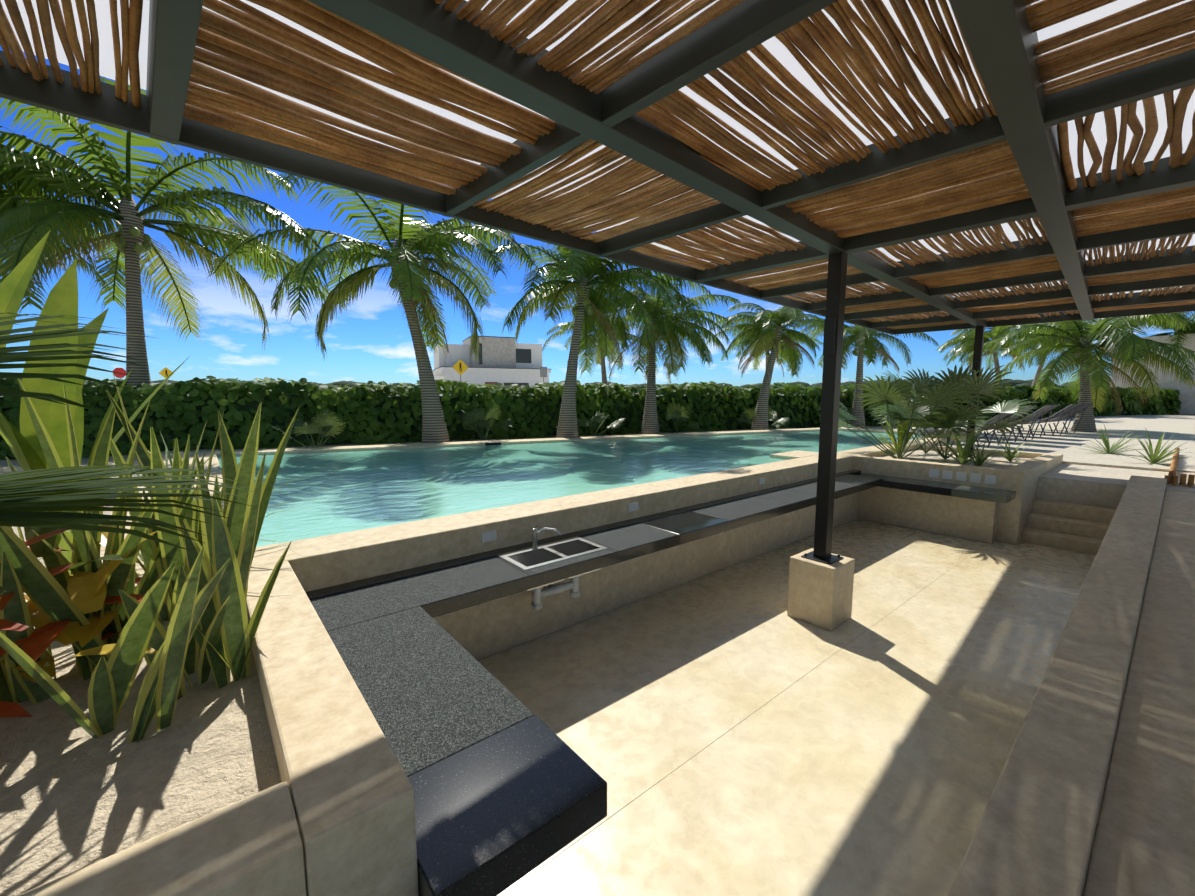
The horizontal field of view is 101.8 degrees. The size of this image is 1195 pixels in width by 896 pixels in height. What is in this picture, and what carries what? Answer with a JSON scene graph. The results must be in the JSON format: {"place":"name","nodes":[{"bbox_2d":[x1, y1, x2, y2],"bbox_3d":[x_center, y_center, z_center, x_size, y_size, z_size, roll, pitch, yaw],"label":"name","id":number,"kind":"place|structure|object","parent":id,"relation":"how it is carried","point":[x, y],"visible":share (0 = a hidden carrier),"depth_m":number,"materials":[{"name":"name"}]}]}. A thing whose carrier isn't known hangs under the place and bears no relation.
{"place":"outdoors","nodes":[
{"label":"outdoors","id":0,"kind":"place"},
{"bbox_2d":[432,335,538,387],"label":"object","id":1,"kind":"object","parent":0,"point":[493,367],"visible":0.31,"depth_m":49.90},
{"bbox_2d":[433,336,550,395],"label":"house","id":2,"kind":"structure","parent":0,"point":[500,355],"depth_m":50.45,"materials":[{"name":"paint"}]},
{"bbox_2d":[217,430,921,546],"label":"water","id":3,"kind":"structure","parent":0,"point":[368,489],"depth_m":6.67,"materials":[{"name":"teal liquid"}]},
{"bbox_2d":[0,414,1194,895],"bbox_3d":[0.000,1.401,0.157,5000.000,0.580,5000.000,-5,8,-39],"label":"ground","id":4,"kind":"structure","parent":0,"point":[74,794],"depth_m":1.55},
{"bbox_2d":[0,231,350,742],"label":"plants","id":5,"kind":"object","parent":4,"relation":"on","point":[196,546],"visible":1,"depth_m":1.93,"materials":[{"name":"green plant"}]},
{"bbox_2d":[113,359,546,383],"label":"road signs","id":6,"kind":"object","parent":4,"relation":"on","point":[460,367],"visible":0.62,"depth_m":32.91,"materials":[{"name":"yellow metal"}]},
{"bbox_2d":[0,375,1181,459],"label":"hedge","id":7,"kind":"object","parent":4,"relation":"on","point":[175,394],"depth_m":11.58,"materials":[{"name":"green plant"}]},
{"bbox_2d":[0,76,1194,442],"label":"palm","id":8,"kind":"object","parent":4,"relation":"on","point":[30,180],"depth_m":10.23,"materials":[{"name":"green plant"}]},
{"bbox_2d":[17,427,1194,895],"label":"stucco","id":9,"kind":"object","parent":4,"relation":"on","point":[1093,793],"visible":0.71,"depth_m":2.66,"materials":[{"name":"beige paint"}]},
{"bbox_2d":[485,442,500,444],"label":"pool fittings","id":10,"kind":"object","parent":9,"relation":"on","point":[499,443],"visible":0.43,"depth_m":10.21,"materials":[{"name":"black plastic"}]},
{"bbox_2d":[497,525,607,590],"bbox_3d":[-0.347,0.810,3.856,0.780,0.386,0.420,-5,8,-39],"label":"sink","id":11,"kind":"object","parent":9,"relation":"in","point":[535,555],"visible":0.62,"depth_m":3.91,"materials":[{"name":"metal"}]},
{"bbox_2d":[531,576,579,609],"bbox_3d":[-0.364,1.110,3.911,0.456,0.225,0.205,-5,8,-39],"label":"sink drain pipe","id":12,"kind":"object","parent":9,"relation":"on","point":[538,594],"visible":0.62,"depth_m":3.84,"materials":[{"name":"white"}]},
{"bbox_2d":[305,470,1015,895],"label":"counters","id":13,"kind":"object","parent":9,"relation":"on","point":[507,786],"visible":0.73,"depth_m":2.00,"materials":[{"name":"stone"}]},
{"bbox_2d":[481,469,995,542],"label":"electrical outlets","id":14,"kind":"object","parent":9,"relation":"attached to","point":[492,535],"visible":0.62,"depth_m":6.66,"materials":[{"name":"white plastic"}]},
{"bbox_2d":[801,252,847,564],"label":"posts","id":15,"kind":"object","parent":9,"relation":"on","point":[833,346],"visible":0.96,"depth_m":4.13,"materials":[{"name":"black metal"}]},
{"bbox_2d":[110,379,1109,395],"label":"treeline","id":16,"kind":"object","parent":4,"relation":"on","point":[1017,382],"visible":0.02,"depth_m":200.02,"materials":[{"name":"green plant"}]},
{"bbox_2d":[268,364,1193,468],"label":"plants","id":17,"kind":"object","parent":4,"relation":"on","point":[925,399],"visible":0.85,"depth_m":8.23,"materials":[{"name":"green plant"}]},
{"bbox_2d":[966,326,984,457],"bbox_3d":[6.564,-0.926,8.458,0.130,2.360,0.110,-6,9,-43],"label":"post","id":18,"kind":"object","parent":4,"relation":"on","point":[978,348],"visible":0.4,"depth_m":8.35,"materials":[{"name":"black metal"}]},
{"bbox_2d":[0,0,1194,334],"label":"beams","id":19,"kind":"structure","parent":18,"relation":"on","point":[1002,42],"depth_m":2.38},
{"bbox_2d":[0,0,1194,328],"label":"sticks","id":20,"kind":"object","parent":19,"relation":"on","point":[260,48],"visible":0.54,"depth_m":2.17,"materials":[{"name":"brown wood"}]},
{"bbox_2d":[1,0,1194,296],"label":"cloth","id":21,"kind":"object","parent":19,"relation":"on","point":[783,54],"depth_m":2.14,"materials":[{"name":"white fabric"}]},
{"bbox_2d":[893,415,1194,508],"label":"deck","id":22,"kind":"structure","parent":4,"relation":"on","point":[1079,475],"depth_m":9.55,"materials":[{"name":"beige stone"}]},
{"bbox_2d":[913,403,1092,446],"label":"lounge chairs","id":23,"kind":"object","parent":22,"relation":"on","point":[1055,417],"visible":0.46,"depth_m":12.66,"materials":[{"name":"grey"}]},
{"bbox_2d":[1110,334,1194,414],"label":"house","id":24,"kind":"structure","parent":4,"relation":"on","point":[1186,396],"depth_m":28.46,"materials":[{"name":"paint"}]},
{"bbox_2d":[1164,448,1194,486],"bbox_3d":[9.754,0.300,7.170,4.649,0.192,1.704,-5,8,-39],"label":"wooden chair","id":25,"kind":"object","parent":4,"relation":"on","point":[1171,477],"visible":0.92,"depth_m":6.32,"materials":[{"name":"brown wood"}]},
{"bbox_2d":[0,45,1194,385],"label":"sky","id":26,"kind":"structure","parent":0,"point":[369,341],"materials":[{"name":"blue"}]},
{"bbox_2d":[478,519,1095,895],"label":"floor","id":27,"kind":"structure","parent":0,"point":[871,761],"depth_m":3.06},
{"bbox_2d":[502,543,985,895],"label":"joints","id":28,"kind":"object","parent":27,"relation":"on","point":[700,751],"visible":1,"depth_m":2.64,"materials":[{"name":"beige"}]}
]}

